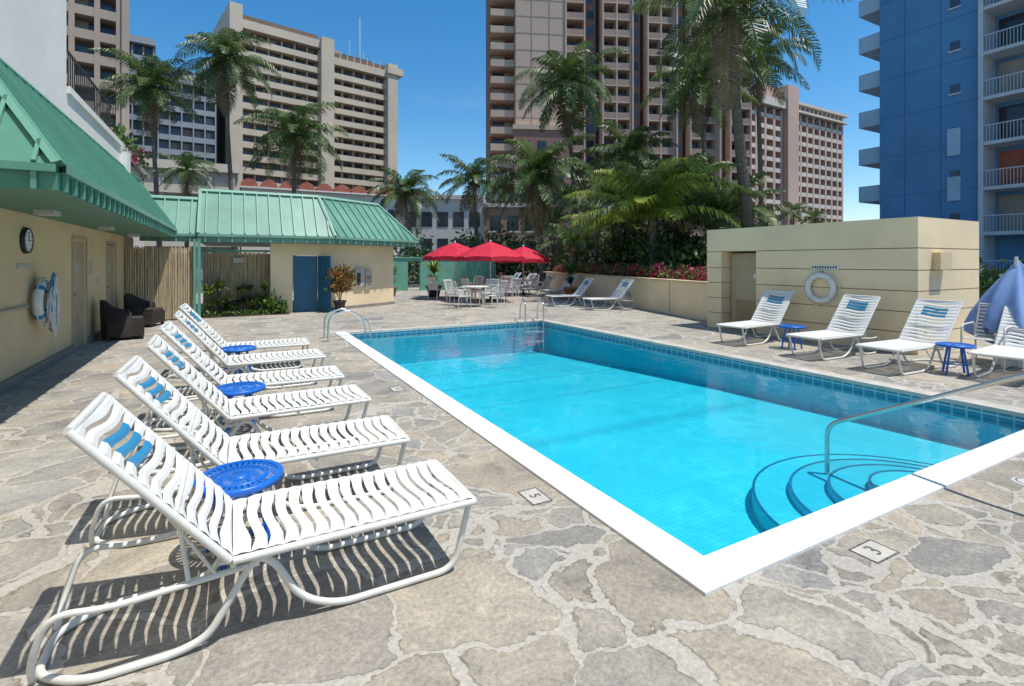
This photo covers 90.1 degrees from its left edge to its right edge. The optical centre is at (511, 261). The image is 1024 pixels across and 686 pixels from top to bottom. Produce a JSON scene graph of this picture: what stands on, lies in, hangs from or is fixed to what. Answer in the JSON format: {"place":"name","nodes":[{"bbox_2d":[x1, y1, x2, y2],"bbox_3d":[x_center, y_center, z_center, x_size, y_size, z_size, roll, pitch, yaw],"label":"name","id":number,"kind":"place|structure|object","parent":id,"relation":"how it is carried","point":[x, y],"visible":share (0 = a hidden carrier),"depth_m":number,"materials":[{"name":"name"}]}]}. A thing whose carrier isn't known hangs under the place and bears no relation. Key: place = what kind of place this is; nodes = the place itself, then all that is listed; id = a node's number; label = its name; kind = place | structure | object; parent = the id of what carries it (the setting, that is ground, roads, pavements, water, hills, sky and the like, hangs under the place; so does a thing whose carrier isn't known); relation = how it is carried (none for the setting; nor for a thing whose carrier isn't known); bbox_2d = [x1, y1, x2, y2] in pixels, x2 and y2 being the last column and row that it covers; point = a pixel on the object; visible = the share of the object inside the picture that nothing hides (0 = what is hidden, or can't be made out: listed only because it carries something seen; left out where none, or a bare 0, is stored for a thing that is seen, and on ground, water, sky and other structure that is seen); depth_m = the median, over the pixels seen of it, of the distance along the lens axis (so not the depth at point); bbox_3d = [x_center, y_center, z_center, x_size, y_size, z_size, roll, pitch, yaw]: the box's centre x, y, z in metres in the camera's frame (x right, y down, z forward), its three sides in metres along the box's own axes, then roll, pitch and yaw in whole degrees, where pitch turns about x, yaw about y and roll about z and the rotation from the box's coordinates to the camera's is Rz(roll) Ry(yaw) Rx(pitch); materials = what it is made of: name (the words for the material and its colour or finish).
{"place":"outdoors","nodes":[
{"label":"outdoors","id":0,"kind":"place"},
{"bbox_2d":[129,34,215,162],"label":"bluegrey apartment tower","id":1,"kind":"structure","parent":0,"point":[187,134],"depth_m":107.44,"materials":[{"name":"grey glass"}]},
{"bbox_2d":[212,1,402,252],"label":"cream hotel tower","id":2,"kind":"structure","parent":0,"point":[313,68],"depth_m":126.52,"materials":[{"name":"concrete"}]},
{"bbox_2d":[196,269,699,292],"bbox_3d":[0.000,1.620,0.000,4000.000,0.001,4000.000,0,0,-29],"label":"ground","id":3,"kind":"structure","parent":0,"point":[411,284],"depth_m":38.68,"materials":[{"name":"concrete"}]},
{"bbox_2d":[66,0,128,137],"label":"tan apartment tower","id":4,"kind":"structure","parent":3,"relation":"on","point":[102,24],"depth_m":68.18,"materials":[{"name":"beige concrete"}]},
{"bbox_2d":[87,48,210,248],"bbox_3d":[-26.579,-6.807,37.926,7.409,16.817,7.104,0,0,-29],"label":"coconut palm tree","id":5,"kind":"object","parent":3,"relation":"on","point":[148,89],"visible":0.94,"depth_m":37.64,"materials":[{"name":"green plant"}]},
{"bbox_2d":[150,151,221,247],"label":"coconut palm tree","id":6,"kind":"object","parent":3,"relation":"on","point":[185,173],"visible":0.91,"depth_m":43.72,"materials":[{"name":"green plant"}]},
{"bbox_2d":[137,157,239,272],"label":"parking structure","id":7,"kind":"object","parent":3,"relation":"on","point":[220,182],"visible":0.13,"depth_m":67.35,"materials":[{"name":"grey concrete"}]},
{"bbox_2d":[172,27,283,254],"bbox_3d":[-21.193,-7.792,38.332,7.422,18.788,7.845,0,0,-29],"label":"coconut palm tree","id":8,"kind":"object","parent":3,"relation":"on","point":[225,67],"visible":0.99,"depth_m":37.75,"materials":[{"name":"green plant"}]},
{"bbox_2d":[232,101,346,283],"bbox_3d":[-15.210,-4.838,35.823,7.756,12.876,7.153,0,0,-29],"label":"coconut palm tree","id":9,"kind":"object","parent":3,"relation":"on","point":[298,131],"visible":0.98,"depth_m":35.62,"materials":[{"name":"green plant"}]},
{"bbox_2d":[239,178,419,271],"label":"tile roof arcade","id":10,"kind":"object","parent":3,"relation":"on","point":[358,193],"visible":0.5,"depth_m":77.22,"materials":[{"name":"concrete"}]},
{"bbox_2d":[367,167,444,283],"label":"coconut palm tree","id":11,"kind":"object","parent":3,"relation":"on","point":[405,186],"visible":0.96,"depth_m":35.41,"materials":[{"name":"green plant"}]},
{"bbox_2d":[436,153,511,245],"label":"coconut palm tree","id":12,"kind":"object","parent":3,"relation":"on","point":[476,172],"visible":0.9,"depth_m":37.56,"materials":[{"name":"green plant"}]},
{"bbox_2d":[520,202,584,271],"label":"coconut palm tree","id":13,"kind":"object","parent":3,"relation":"on","point":[554,248],"visible":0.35,"depth_m":36.70,"materials":[{"name":"green plant"}]},
{"bbox_2d":[394,219,768,282],"bbox_3d":[0.584,-0.486,29.215,17.380,4.554,28.718,0,0,-6],"label":"tropical shrub mass","id":14,"kind":"object","parent":3,"relation":"on","point":[634,249],"visible":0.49,"depth_m":23.24,"materials":[{"name":"green plant"}]},
{"bbox_2d":[712,16,813,225],"bbox_3d":[16.326,-6.931,34.142,6.609,17.065,6.578,0,0,-29],"label":"coconut palm tree","id":15,"kind":"object","parent":3,"relation":"on","point":[757,89],"visible":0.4,"depth_m":33.86,"materials":[{"name":"green plant"}]},
{"bbox_2d":[773,200,813,224],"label":"coconut palm tree","id":16,"kind":"object","parent":3,"relation":"on","point":[792,218],"visible":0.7,"depth_m":85.77,"materials":[{"name":"green plant"}]},
{"bbox_2d":[798,209,829,223],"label":"coconut palm tree","id":17,"kind":"object","parent":3,"relation":"on","point":[816,218],"visible":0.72,"depth_m":86.94,"materials":[{"name":"green plant"}]},
{"bbox_2d":[400,195,538,274],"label":"lowrise shop building","id":18,"kind":"structure","parent":0,"point":[446,225],"depth_m":61.25,"materials":[{"name":"concrete"}]},
{"bbox_2d":[129,0,879,220],"label":"sky","id":19,"kind":"structure","parent":0,"point":[439,46],"materials":[{"name":"blue"}]},
{"bbox_2d":[0,284,1023,685],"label":"flagstone pool deck","id":20,"kind":"structure","parent":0,"point":[560,590],"depth_m":2.60,"materials":[{"name":"grey stone"}]},
{"bbox_2d":[0,0,177,393],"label":"poolside building","id":21,"kind":"structure","parent":20,"relation":"on","point":[77,199],"depth_m":7.37,"materials":[{"name":"beige paint"}]},
{"bbox_2d":[19,227,33,253],"bbox_3d":[-6.623,-0.280,6.982,0.055,0.360,0.360,0,0,-29],"label":"wall clock","id":22,"kind":"object","parent":21,"relation":"attached to","point":[26,239],"depth_m":6.91,"materials":[{"name":"black plastic"}]},
{"bbox_2d":[32,272,59,338],"bbox_3d":[-6.724,0.643,7.382,0.240,0.966,0.725,0,0,-29],"label":"life ring","id":23,"kind":"object","parent":21,"relation":"attached to","point":[45,301],"visible":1,"depth_m":7.31,"materials":[{"name":"white plastic"}]},
{"bbox_2d":[99,300,143,341],"bbox_3d":[-8.067,1.190,10.575,0.722,0.820,0.809,0,0,-39],"label":"wicker armchair","id":24,"kind":"object","parent":20,"relation":"on","point":[115,322],"visible":1,"depth_m":10.26,"materials":[{"name":"black wicker"}]},
{"bbox_2d":[101,118,156,248],"bbox_3d":[-12.559,-1.147,14.381,3.914,5.494,6.924,0,0,-29],"label":"terrace planter","id":25,"kind":"object","parent":20,"relation":"on","point":[139,172],"visible":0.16,"depth_m":15.72,"materials":[{"name":"green plant"}]},
{"bbox_2d":[123,293,164,327],"bbox_3d":[-9.104,1.190,12.583,0.722,0.820,0.809,0,0,-14],"label":"wicker armchair","id":26,"kind":"object","parent":20,"relation":"on","point":[151,313],"visible":0.75,"depth_m":12.38,"materials":[{"name":"black wicker"}]},
{"bbox_2d":[126,239,269,319],"bbox_3d":[-8.813,0.500,14.641,1.087,2.200,3.546,0,0,30],"label":"bamboo fence","id":27,"kind":"object","parent":20,"relation":"on","point":[165,278],"visible":0.62,"depth_m":13.96,"materials":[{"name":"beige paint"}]},
{"bbox_2d":[193,459,283,569],"bbox_3d":[-1.506,1.389,2.824,0.450,0.426,0.450,0,0,43],"label":"blue side table","id":28,"kind":"object","parent":20,"relation":"on","point":[241,476],"visible":0.75,"depth_m":2.81,"materials":[{"name":"plastic"}]},
{"bbox_2d":[211,381,265,434],"bbox_3d":[-2.555,1.389,4.791,0.450,0.426,0.450,0,0,-37],"label":"blue side table","id":29,"kind":"object","parent":20,"relation":"on","point":[235,389],"visible":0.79,"depth_m":4.76,"materials":[{"name":"plastic"}]},
{"bbox_2d":[220,345,256,377],"bbox_3d":[-3.729,1.389,6.965,0.450,0.426,0.450,0,0,24],"label":"blue side table","id":30,"kind":"object","parent":20,"relation":"on","point":[237,349],"visible":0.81,"depth_m":6.93,"materials":[{"name":"plastic"}]},
{"bbox_2d":[169,303,309,377],"bbox_3d":[-3.946,1.103,7.509,1.794,0.990,0.624,0,0,-27],"label":"lounge chair","id":31,"kind":"object","parent":20,"relation":"on","point":[306,343],"visible":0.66,"depth_m":7.49,"materials":[{"name":"white plastic"}]},
{"bbox_2d":[161,310,325,399],"bbox_3d":[-3.337,1.103,6.465,1.794,0.990,0.624,0,0,-30],"label":"lounge chair","id":32,"kind":"object","parent":20,"relation":"on","point":[209,343],"visible":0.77,"depth_m":6.40,"materials":[{"name":"white plastic"}]},
{"bbox_2d":[197,277,289,317],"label":"garden plants","id":33,"kind":"object","parent":20,"relation":"on","point":[277,306],"visible":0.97,"depth_m":15.14,"materials":[{"name":"green plant"}]},
{"bbox_2d":[144,320,344,431],"bbox_3d":[-2.721,1.103,5.335,1.794,0.990,0.624,0,0,-28],"label":"lounge chair","id":34,"kind":"object","parent":20,"relation":"on","point":[204,357],"visible":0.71,"depth_m":5.28,"materials":[{"name":"white plastic"}]},
{"bbox_2d":[127,334,371,474],"bbox_3d":[-2.175,1.103,4.390,1.794,0.990,0.624,0,0,-30],"label":"lounge chair","id":35,"kind":"object","parent":20,"relation":"on","point":[231,409],"visible":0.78,"depth_m":4.29,"materials":[{"name":"white plastic"}]},
{"bbox_2d":[89,355,410,545],"bbox_3d":[-1.632,1.103,3.400,1.794,0.990,0.624,0,0,-28],"label":"lounge chair","id":36,"kind":"object","parent":20,"relation":"on","point":[229,452],"visible":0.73,"depth_m":3.31,"materials":[{"name":"white plastic"}]},
{"bbox_2d":[26,392,477,685],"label":"lounge chair","id":37,"kind":"object","parent":20,"relation":"on","point":[235,537],"visible":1,"depth_m":2.31,"materials":[{"name":"white plastic"}]},
{"bbox_2d":[139,188,418,312],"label":"pool restroom building","id":38,"kind":"structure","parent":20,"relation":"on","point":[363,238],"depth_m":16.03,"materials":[{"name":"beige paint"}]},
{"bbox_2d":[323,262,356,311],"bbox_3d":[-5.392,0.808,16.141,1.108,1.583,1.027,0,0,32],"label":"potted croton plant","id":39,"kind":"object","parent":20,"relation":"on","point":[340,278],"visible":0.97,"depth_m":15.97,"materials":[{"name":"orange plant"}]},
{"bbox_2d":[323,308,371,341],"bbox_3d":[-3.418,1.594,10.562,0.930,1.213,0.520,0,0,-29],"label":"pool ladder rail","id":40,"kind":"object","parent":20,"relation":"on","point":[361,318],"visible":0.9,"depth_m":10.54,"materials":[{"name":"metal"}]},
{"bbox_2d":[389,386,404,391],"bbox_3d":[-1.435,1.597,6.393,0.152,0.005,0.220,0,0,-29],"label":"depth marker","id":41,"kind":"object","parent":20,"relation":"on","point":[398,388],"visible":1,"depth_m":6.40,"materials":[{"name":"white tile"}]},
{"bbox_2d":[394,265,402,295],"bbox_3d":[-5.448,0.800,23.140,1.918,1.600,1.766,0,0,-29],"label":"potted plant","id":42,"kind":"object","parent":20,"relation":"on","point":[395,288],"visible":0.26,"depth_m":23.14,"materials":[{"name":"green plant"}]},
{"bbox_2d":[417,260,445,296],"bbox_3d":[-3.456,0.672,22.855,1.852,1.856,2.037,0,0,12],"label":"potted plant","id":43,"kind":"object","parent":20,"relation":"on","point":[433,270],"visible":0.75,"depth_m":22.76,"materials":[{"name":"green plant"}]},
{"bbox_2d":[426,277,445,299],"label":"patio chair","id":44,"kind":"object","parent":20,"relation":"on","point":[431,285],"visible":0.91,"depth_m":20.93,"materials":[{"name":"white plastic"}]},
{"bbox_2d":[394,257,494,290],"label":"green boundary wall","id":45,"kind":"structure","parent":20,"relation":"on","point":[470,270],"depth_m":28.72,"materials":[{"name":"green paint"}]},
{"bbox_2d":[423,241,470,298],"bbox_3d":[-2.430,0.365,21.796,2.587,2.470,2.587,0,0,-38],"label":"red patio umbrella","id":46,"kind":"object","parent":20,"relation":"on","point":[450,252],"visible":0.69,"depth_m":21.04,"materials":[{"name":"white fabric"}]},
{"bbox_2d":[443,279,465,304],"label":"patio chair","id":47,"kind":"object","parent":20,"relation":"on","point":[447,291],"visible":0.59,"depth_m":18.55,"materials":[{"name":"white plastic"}]},
{"bbox_2d":[446,281,470,308],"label":"patio chair","id":48,"kind":"object","parent":20,"relation":"on","point":[453,288],"visible":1,"depth_m":17.20,"materials":[{"name":"white plastic"}]},
{"bbox_2d":[461,278,482,302],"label":"patio chair","id":49,"kind":"object","parent":20,"relation":"on","point":[471,291],"visible":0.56,"depth_m":19.58,"materials":[{"name":"white plastic"}]},
{"bbox_2d":[460,285,488,306],"bbox_3d":[-1.313,1.242,18.077,1.020,0.724,1.013,0,0,-29],"label":"patio table","id":50,"kind":"object","parent":20,"relation":"on","point":[474,286],"visible":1,"depth_m":17.82,"materials":[{"name":"white plastic"}]},
{"bbox_2d":[465,277,484,299],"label":"patio chair","id":51,"kind":"object","parent":20,"relation":"on","point":[480,278],"visible":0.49,"depth_m":21.20,"materials":[{"name":"white plastic"}]},
{"bbox_2d":[479,279,498,304],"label":"patio chair","id":52,"kind":"object","parent":20,"relation":"on","point":[490,290],"visible":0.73,"depth_m":19.02,"materials":[{"name":"white plastic"}]},
{"bbox_2d":[455,240,524,301],"bbox_3d":[-0.858,0.375,20.375,2.682,2.450,2.682,0,0,-31],"label":"red patio umbrella","id":53,"kind":"object","parent":20,"relation":"on","point":[490,251],"visible":0.94,"depth_m":19.51,"materials":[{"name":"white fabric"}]},
{"bbox_2d":[484,280,507,307],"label":"patio chair","id":54,"kind":"object","parent":20,"relation":"on","point":[500,294],"visible":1,"depth_m":17.50,"materials":[{"name":"white plastic"}]},
{"bbox_2d":[494,277,512,299],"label":"patio chair","id":55,"kind":"object","parent":20,"relation":"on","point":[510,284],"visible":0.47,"depth_m":21.41,"materials":[{"name":"white plastic"}]},
{"bbox_2d":[489,272,522,291],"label":"lounge chair","id":56,"kind":"object","parent":20,"relation":"on","point":[519,274],"visible":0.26,"depth_m":26.83,"materials":[{"name":"white plastic"}]},
{"bbox_2d":[501,278,521,302],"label":"patio chair","id":57,"kind":"object","parent":20,"relation":"on","point":[514,285],"visible":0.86,"depth_m":19.76,"materials":[{"name":"white plastic"}]},
{"bbox_2d":[504,273,537,293],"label":"lounge chair","id":58,"kind":"object","parent":20,"relation":"on","point":[528,277],"visible":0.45,"depth_m":25.51,"materials":[{"name":"white plastic"}]},
{"bbox_2d":[497,245,549,294],"bbox_3d":[0.531,0.415,24.094,2.396,2.370,2.396,0,0,20],"label":"red patio umbrella","id":59,"kind":"object","parent":20,"relation":"on","point":[530,255],"visible":0.63,"depth_m":23.41,"materials":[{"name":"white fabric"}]},
{"bbox_2d":[515,279,534,295],"bbox_3d":[0.531,1.242,24.094,1.120,0.724,1.112,0,0,-29],"label":"patio table","id":60,"kind":"object","parent":20,"relation":"on","point":[526,283],"visible":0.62,"depth_m":23.90,"materials":[{"name":"white plastic"}]},
{"bbox_2d":[519,298,543,345],"bbox_3d":[0.523,1.594,13.687,0.520,1.213,0.930,0,0,-9],"label":"pool ladder rail","id":61,"kind":"object","parent":20,"relation":"on","point":[536,318],"visible":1,"depth_m":13.30,"materials":[{"name":"metal"}]},
{"bbox_2d":[524,275,538,285],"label":"patio chair","id":62,"kind":"object","parent":20,"relation":"on","point":[533,277],"visible":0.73,"depth_m":25.19,"materials":[{"name":"white plastic"}]},
{"bbox_2d":[517,487,551,505],"bbox_3d":[0.154,1.597,3.478,0.152,0.005,0.220,0,0,-29],"label":"depth marker","id":63,"kind":"object","parent":20,"relation":"on","point":[534,496],"visible":1,"depth_m":3.47,"materials":[{"name":"white tile"}]},
{"bbox_2d":[520,274,555,296],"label":"lounge chair","id":64,"kind":"object","parent":20,"relation":"on","point":[548,283],"visible":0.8,"depth_m":23.61,"materials":[{"name":"white plastic"}]},
{"bbox_2d":[480,133,596,285],"bbox_3d":[1.591,-2.848,29.825,6.692,8.901,6.918,0,0,4],"label":"coconut palm tree","id":65,"kind":"object","parent":20,"relation":"on","point":[538,180],"visible":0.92,"depth_m":29.59,"materials":[{"name":"green plant"}]},
{"bbox_2d":[533,276,549,295],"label":"patio chair","id":66,"kind":"object","parent":20,"relation":"on","point":[546,282],"visible":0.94,"depth_m":23.36,"materials":[{"name":"white plastic"}]},
{"bbox_2d":[540,275,578,298],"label":"lounge chair","id":67,"kind":"object","parent":20,"relation":"on","point":[561,288],"visible":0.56,"depth_m":22.12,"materials":[{"name":"white plastic"}]},
{"bbox_2d":[510,40,627,263],"bbox_3d":[3.473,-6.383,34.003,7.424,15.974,7.162,0,0,-29],"label":"coconut palm tree","id":68,"kind":"object","parent":20,"relation":"on","point":[569,81],"visible":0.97,"depth_m":33.61,"materials":[{"name":"green plant"}]},
{"bbox_2d":[545,277,595,306],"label":"lounge chair","id":69,"kind":"object","parent":20,"relation":"on","point":[575,294],"visible":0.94,"depth_m":18.40,"materials":[{"name":"white plastic"}]},
{"bbox_2d":[550,252,592,299],"bbox_3d":[2.563,0.599,21.378,2.221,2.002,2.145,0,0,8],"label":"potted plant","id":70,"kind":"object","parent":20,"relation":"on","point":[571,268],"visible":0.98,"depth_m":21.26,"materials":[{"name":"green plant"}]},
{"bbox_2d":[582,279,635,309],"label":"lounge chair","id":71,"kind":"object","parent":20,"relation":"on","point":[614,295],"visible":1,"depth_m":17.09,"materials":[{"name":"white plastic"}]},
{"bbox_2d":[543,271,708,320],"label":"planter wall","id":72,"kind":"structure","parent":20,"relation":"on","point":[685,298],"depth_m":16.49,"materials":[{"name":"beige paint"}]},
{"bbox_2d":[536,219,613,276],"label":"coconut palm tree","id":73,"kind":"object","parent":72,"relation":"in","point":[572,238],"visible":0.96,"depth_m":23.16,"materials":[{"name":"green plant"}]},
{"bbox_2d":[552,162,658,262],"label":"coconut palm tree","id":74,"kind":"object","parent":72,"relation":"in","point":[591,186],"visible":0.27,"depth_m":28.13,"materials":[{"name":"green plant"}]},
{"bbox_2d":[560,199,657,273],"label":"coconut palm tree","id":75,"kind":"object","parent":72,"relation":"in","point":[604,231],"visible":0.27,"depth_m":24.48,"materials":[{"name":"green plant"}]},
{"bbox_2d":[552,262,708,280],"bbox_3d":[4.199,0.432,20.218,1.035,0.851,15.091,0,0,-14],"label":"bougainvillea hedge","id":76,"kind":"object","parent":72,"relation":"in","point":[617,269],"visible":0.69,"depth_m":18.01,"materials":[{"name":"green plant"}]},
{"bbox_2d":[561,157,752,277],"bbox_3d":[5.449,-1.569,20.102,7.042,4.639,6.692,0,0,-29],"label":"coconut palm tree","id":77,"kind":"object","parent":72,"relation":"on","point":[656,199],"visible":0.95,"depth_m":19.29,"materials":[{"name":"green plant"}]},
{"bbox_2d":[628,152,736,247],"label":"coconut palm tree","id":78,"kind":"object","parent":72,"relation":"in","point":[694,159],"visible":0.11,"depth_m":23.37,"materials":[{"name":"green plant"}]},
{"bbox_2d":[657,172,804,254],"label":"coconut palm tree","id":79,"kind":"object","parent":72,"relation":"in","point":[729,203],"visible":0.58,"depth_m":20.19,"materials":[{"name":"green plant"}]},
{"bbox_2d":[573,120,678,259],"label":"coconut palm tree","id":80,"kind":"object","parent":20,"relation":"on","point":[633,138],"visible":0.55,"depth_m":31.21,"materials":[{"name":"green plant"}]},
{"bbox_2d":[334,319,1023,595],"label":"swimming pool","id":81,"kind":"structure","parent":20,"relation":"in","point":[701,470],"depth_m":5.97,"materials":[{"name":"blue paint"}]},
{"bbox_2d":[825,373,1023,474],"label":"pool handrail","id":82,"kind":"object","parent":81,"relation":"on","point":[999,381],"visible":0.94,"depth_m":3.94,"materials":[{"name":"metal"}]},
{"bbox_2d":[638,42,763,226],"bbox_3d":[11.043,-5.566,29.907,6.162,14.336,6.448,0,0,-9],"label":"coconut palm tree","id":83,"kind":"object","parent":20,"relation":"on","point":[698,91],"visible":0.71,"depth_m":29.89,"materials":[{"name":"green plant"}]},
{"bbox_2d":[629,0,852,227],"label":"coconut palm tree","id":84,"kind":"object","parent":20,"relation":"on","point":[729,15],"visible":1,"depth_m":18.93,"materials":[{"name":"green plant"}]},
{"bbox_2d":[716,290,794,345],"bbox_3d":[4.901,1.103,10.196,1.794,0.990,0.624,0,0,-32],"label":"lounge chair","id":85,"kind":"object","parent":20,"relation":"on","point":[753,322],"visible":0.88,"depth_m":10.30,"materials":[{"name":"white plastic"}]},
{"bbox_2d":[778,324,805,349],"bbox_3d":[5.106,1.389,9.333,0.450,0.426,0.450,0,0,-33],"label":"blue side table","id":86,"kind":"object","parent":20,"relation":"on","point":[791,326],"visible":0.97,"depth_m":9.30,"materials":[{"name":"plastic"}]},
{"bbox_2d":[786,294,880,360],"bbox_3d":[5.546,1.103,8.753,1.794,0.990,0.624,0,0,-27],"label":"lounge chair","id":87,"kind":"object","parent":20,"relation":"on","point":[833,333],"visible":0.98,"depth_m":8.82,"materials":[{"name":"white plastic"}]},
{"bbox_2d":[707,217,978,354],"bbox_3d":[6.887,0.422,11.113,2.368,2.356,4.520,0,0,-29],"label":"pool equipment enclosure","id":88,"kind":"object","parent":20,"relation":"on","point":[899,266],"visible":0.84,"depth_m":9.69,"materials":[{"name":"beige paint"}]},
{"bbox_2d":[802,270,839,305],"bbox_3d":[6.074,0.530,10.054,0.148,0.725,0.725,0,0,-29],"label":"life ring","id":89,"kind":"object","parent":88,"relation":"attached to","point":[830,280],"visible":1,"depth_m":9.99,"materials":[{"name":"white plastic"}]},
{"bbox_2d":[848,539,899,563],"bbox_3d":[1.994,1.597,2.818,0.220,0.005,0.152,0,0,-29],"label":"depth marker","id":90,"kind":"object","parent":20,"relation":"on","point":[874,551],"visible":1,"depth_m":2.81,"materials":[{"name":"white tile"}]},
{"bbox_2d":[855,299,963,374],"bbox_3d":[6.011,1.103,7.679,1.794,0.990,0.624,0,0,-26],"label":"lounge chair","id":91,"kind":"object","parent":20,"relation":"on","point":[902,342],"visible":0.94,"depth_m":7.75,"materials":[{"name":"white plastic"}]},
{"bbox_2d":[935,342,976,376],"bbox_3d":[6.293,1.389,7.258,0.450,0.426,0.450,0,0,31],"label":"blue side table","id":92,"kind":"object","parent":20,"relation":"on","point":[957,345],"visible":1,"depth_m":7.22,"materials":[{"name":"plastic"}]},
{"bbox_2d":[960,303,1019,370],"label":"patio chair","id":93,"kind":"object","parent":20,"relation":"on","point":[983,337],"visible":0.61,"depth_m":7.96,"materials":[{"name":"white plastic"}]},
{"bbox_2d":[963,257,1023,367],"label":"furled blue umbrella","id":94,"kind":"object","parent":20,"relation":"on","point":[1006,288],"visible":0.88,"depth_m":7.82,"materials":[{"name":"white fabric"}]},
{"bbox_2d":[967,305,1023,377],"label":"lounge chair","id":95,"kind":"object","parent":20,"relation":"on","point":[998,350],"visible":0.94,"depth_m":7.32,"materials":[{"name":"white plastic"}]},
{"bbox_2d":[976,256,1023,298],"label":"background hedge","id":96,"kind":"object","parent":20,"relation":"on","point":[986,282],"visible":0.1,"depth_m":15.90,"materials":[{"name":"green plant"}]},
{"bbox_2d":[1011,477,1023,484],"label":"depth marker","id":97,"kind":"object","parent":20,"relation":"on","point":[1019,480],"visible":1,"depth_m":3.73,"materials":[{"name":"white tile"}]},
{"bbox_2d":[486,0,751,269],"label":"brown condo tower","id":98,"kind":"structure","parent":0,"point":[521,35],"depth_m":93.52,"materials":[{"name":"beige concrete"}]},
{"bbox_2d":[752,83,848,225],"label":"pink hotel tower","id":99,"kind":"structure","parent":0,"point":[802,150],"depth_m":151.37,"materials":[{"name":"concrete"}]},
{"bbox_2d":[859,0,1023,278],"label":"blue apartment building","id":100,"kind":"structure","parent":0,"point":[945,85],"depth_m":34.06,"materials":[{"name":"blue paint"}]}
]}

